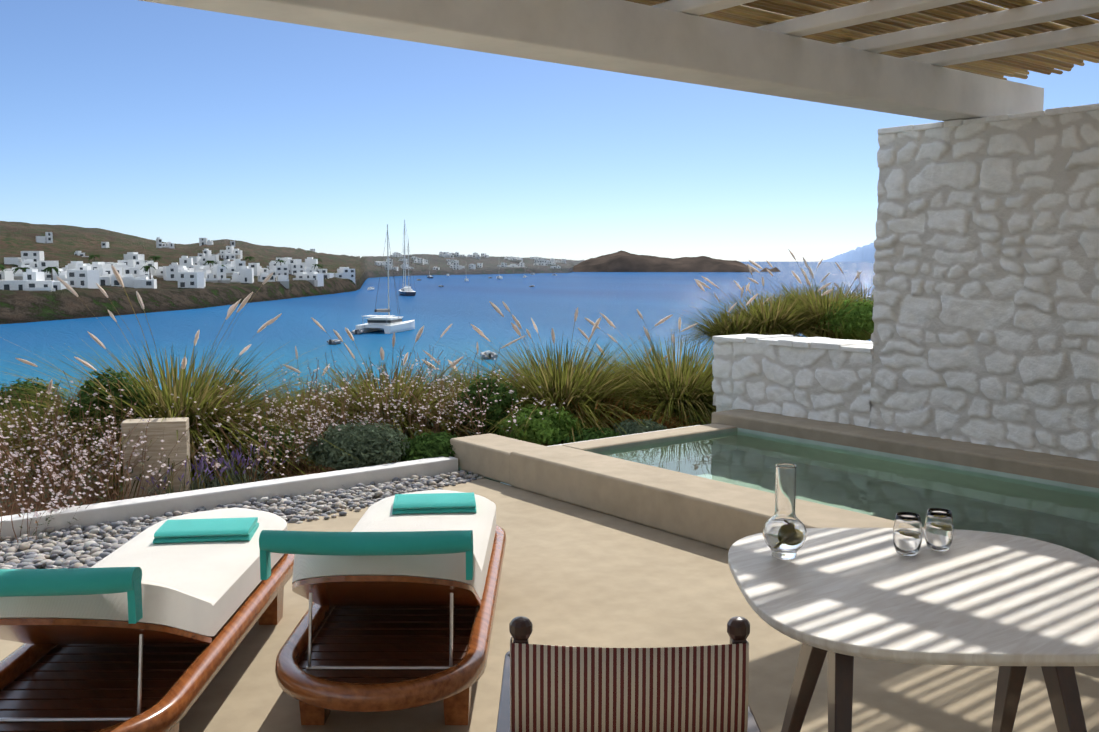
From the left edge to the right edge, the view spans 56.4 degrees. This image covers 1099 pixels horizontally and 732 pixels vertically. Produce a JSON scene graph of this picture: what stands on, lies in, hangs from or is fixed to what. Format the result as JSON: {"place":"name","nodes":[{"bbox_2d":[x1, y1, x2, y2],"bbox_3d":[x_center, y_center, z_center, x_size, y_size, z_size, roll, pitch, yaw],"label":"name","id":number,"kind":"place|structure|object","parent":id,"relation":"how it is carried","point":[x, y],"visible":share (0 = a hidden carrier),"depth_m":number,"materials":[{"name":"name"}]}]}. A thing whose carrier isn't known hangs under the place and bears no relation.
{"place":"outdoors","nodes":[
{"label":"outdoors","id":0,"kind":"place"},
{"bbox_2d":[3,478,438,568],"bbox_3d":[-4.942,1.373,2.557,13.310,0.001,3.216,-5,7,-38],"label":"pebble bed","id":1,"kind":"object","parent":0,"point":[149,525],"depth_m":6.07,"materials":[{"name":"grey gravel"}]},
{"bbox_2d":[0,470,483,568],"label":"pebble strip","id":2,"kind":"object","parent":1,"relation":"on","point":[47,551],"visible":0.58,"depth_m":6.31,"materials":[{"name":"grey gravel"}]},
{"bbox_2d":[0,221,584,323],"bbox_3d":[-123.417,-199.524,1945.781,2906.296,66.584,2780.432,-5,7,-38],"label":"hillside","id":3,"kind":"structure","parent":0,"point":[20,306],"depth_m":533.31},
{"bbox_2d":[0,254,322,280],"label":"coast palm trees","id":4,"kind":"object","parent":3,"relation":"on","point":[146,267],"visible":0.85,"depth_m":388.54,"materials":[{"name":"plant"}]},
{"bbox_2d":[0,232,565,291],"bbox_3d":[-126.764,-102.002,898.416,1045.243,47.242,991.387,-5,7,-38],"label":"buildings","id":5,"kind":"structure","parent":3,"relation":"on","point":[193,272],"depth_m":421.19,"materials":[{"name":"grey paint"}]},
{"bbox_2d":[0,414,711,516],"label":"planter soil","id":6,"kind":"structure","parent":0,"point":[305,471],"depth_m":7.40,"materials":[{"name":"brown soil"}]},
{"bbox_2d":[121,417,190,499],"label":"garden stone block","id":7,"kind":"structure","parent":6,"relation":"on","point":[166,427],"depth_m":7.05,"materials":[{"name":"stone"}]},
{"bbox_2d":[0,425,697,539],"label":"white planter kerb","id":8,"kind":"structure","parent":6,"relation":"on","point":[152,506],"depth_m":6.75,"materials":[{"name":"paint"}]},
{"bbox_2d":[0,250,873,541],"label":"planter plants","id":9,"kind":"object","parent":6,"relation":"on","point":[52,436],"visible":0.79,"depth_m":8.66,"materials":[{"name":"green plant"}]},
{"bbox_2d":[712,339,872,426],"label":"stone wall","id":10,"kind":"structure","parent":6,"relation":"on","point":[719,408],"depth_m":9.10,"materials":[{"name":"grey stone"}]},
{"bbox_2d":[869,110,1098,460],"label":"tall stone wall","id":11,"kind":"structure","parent":10,"relation":"attached to","point":[985,317],"depth_m":7.01,"materials":[{"name":"white stone"}]},
{"bbox_2d":[140,0,1098,120],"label":"pergola beams","id":12,"kind":"structure","parent":11,"relation":"on","point":[679,40],"depth_m":5.38,"materials":[{"name":"beige wood"}]},
{"bbox_2d":[625,0,1098,79],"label":"bamboo roof covering","id":13,"kind":"object","parent":12,"relation":"on","point":[757,13],"visible":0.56,"depth_m":5.98,"materials":[{"name":"beige wicker"}]},
{"bbox_2d":[712,103,1098,352],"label":"stone wall caps","id":14,"kind":"object","parent":11,"relation":"on","point":[825,343],"visible":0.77,"depth_m":7.91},
{"bbox_2d":[0,262,874,439],"bbox_3d":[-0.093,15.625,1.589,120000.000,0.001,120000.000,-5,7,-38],"label":"sea water","id":15,"kind":"structure","parent":0,"point":[548,302],"depth_m":251.96,"materials":[{"name":"blue liquid"}]},
{"bbox_2d":[327,220,555,358],"bbox_3d":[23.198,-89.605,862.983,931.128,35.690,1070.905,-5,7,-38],"label":"boats","id":16,"kind":"object","parent":15,"relation":"on","point":[388,324],"visible":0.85,"depth_m":229.69,"materials":[{"name":"white"}]},
{"bbox_2d":[760,267,780,271],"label":"bay islet rocks","id":17,"kind":"object","parent":15,"relation":"in","point":[775,269],"visible":0.77,"depth_m":1524.62,"materials":[{"name":"stone"}]},
{"bbox_2d":[0,478,1098,731],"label":"terrace floor","id":18,"kind":"structure","parent":0,"point":[576,576],"depth_m":4.38,"materials":[{"name":"beige concrete"}]},
{"bbox_2d":[0,508,293,731],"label":"sun lounger","id":19,"kind":"object","parent":18,"relation":"on","point":[148,629],"visible":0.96,"depth_m":3.37,"materials":[{"name":"white fabric"}]},
{"bbox_2d":[259,489,505,724],"bbox_3d":[-0.572,0.795,4.266,0.720,0.764,2.220,0,6,0],"label":"sun lounger","id":20,"kind":"object","parent":18,"relation":"on","point":[400,591],"visible":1,"depth_m":3.52,"materials":[{"name":"brown wood"}]},
{"bbox_2d":[496,616,760,731],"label":"directors chair","id":21,"kind":"object","parent":18,"relation":"on","point":[738,629],"visible":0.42,"depth_m":2.15,"materials":[{"name":"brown wood"}]},
{"bbox_2d":[510,636,748,731],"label":"chair backrest","id":22,"kind":"object","parent":21,"relation":"attached to","point":[553,688],"visible":1,"depth_m":2.12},
{"bbox_2d":[450,409,1098,549],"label":"pool curb","id":23,"kind":"structure","parent":18,"relation":"on","point":[723,515],"depth_m":6.70,"materials":[{"name":"beige concrete"}]},
{"bbox_2d":[584,428,1098,492],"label":"pool basin","id":24,"kind":"object","parent":23,"relation":"in","point":[1010,475],"visible":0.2,"depth_m":7.46,"materials":[{"name":"beige concrete"}]},
{"bbox_2d":[595,431,1098,560],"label":"pool water","id":25,"kind":"structure","parent":24,"relation":"in","point":[889,488],"depth_m":6.39,"materials":[{"name":"teal liquid"}]},
{"bbox_2d":[728,528,1098,731],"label":"dining table","id":26,"kind":"object","parent":18,"relation":"on","point":[1012,607],"visible":0.96,"depth_m":2.66,"materials":[{"name":"stone"}]},
{"bbox_2d":[762,463,806,559],"bbox_3d":[0.686,0.423,2.988,0.126,0.272,0.126,-5,7,-38],"label":"water carafe","id":27,"kind":"object","parent":26,"relation":"on","point":[784,532],"visible":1,"depth_m":2.96,"materials":[{"name":"clear glass"}]},
{"bbox_2d":[893,512,921,555],"bbox_3d":[1.057,0.496,3.028,0.083,0.118,0.083,-5,7,-38],"label":"water glass","id":28,"kind":"object","parent":26,"relation":"on","point":[907,533],"visible":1,"depth_m":3.00,"materials":[{"name":"clear glass"}]},
{"bbox_2d":[924,508,953,550],"bbox_3d":[1.168,0.491,3.076,0.083,0.118,0.083,-5,7,-38],"label":"water glass","id":29,"kind":"object","parent":26,"relation":"on","point":[938,530],"visible":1,"depth_m":3.05,"materials":[{"name":"clear glass"}]},
{"bbox_2d":[0,0,1098,261],"label":"sky","id":30,"kind":"structure","parent":0,"point":[143,119],"materials":[{"name":"blue"}]},
{"bbox_2d":[573,250,754,271],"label":"bay island","id":31,"kind":"structure","parent":0,"point":[621,261],"depth_m":1501.80,"materials":[{"name":"brown stone"}]},
{"bbox_2d":[822,243,875,261],"bbox_3d":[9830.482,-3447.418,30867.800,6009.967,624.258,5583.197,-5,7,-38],"label":"mountain","id":32,"kind":"structure","parent":0,"point":[865,253],"depth_m":29039.01,"materials":[{"name":"blue"}]}
]}

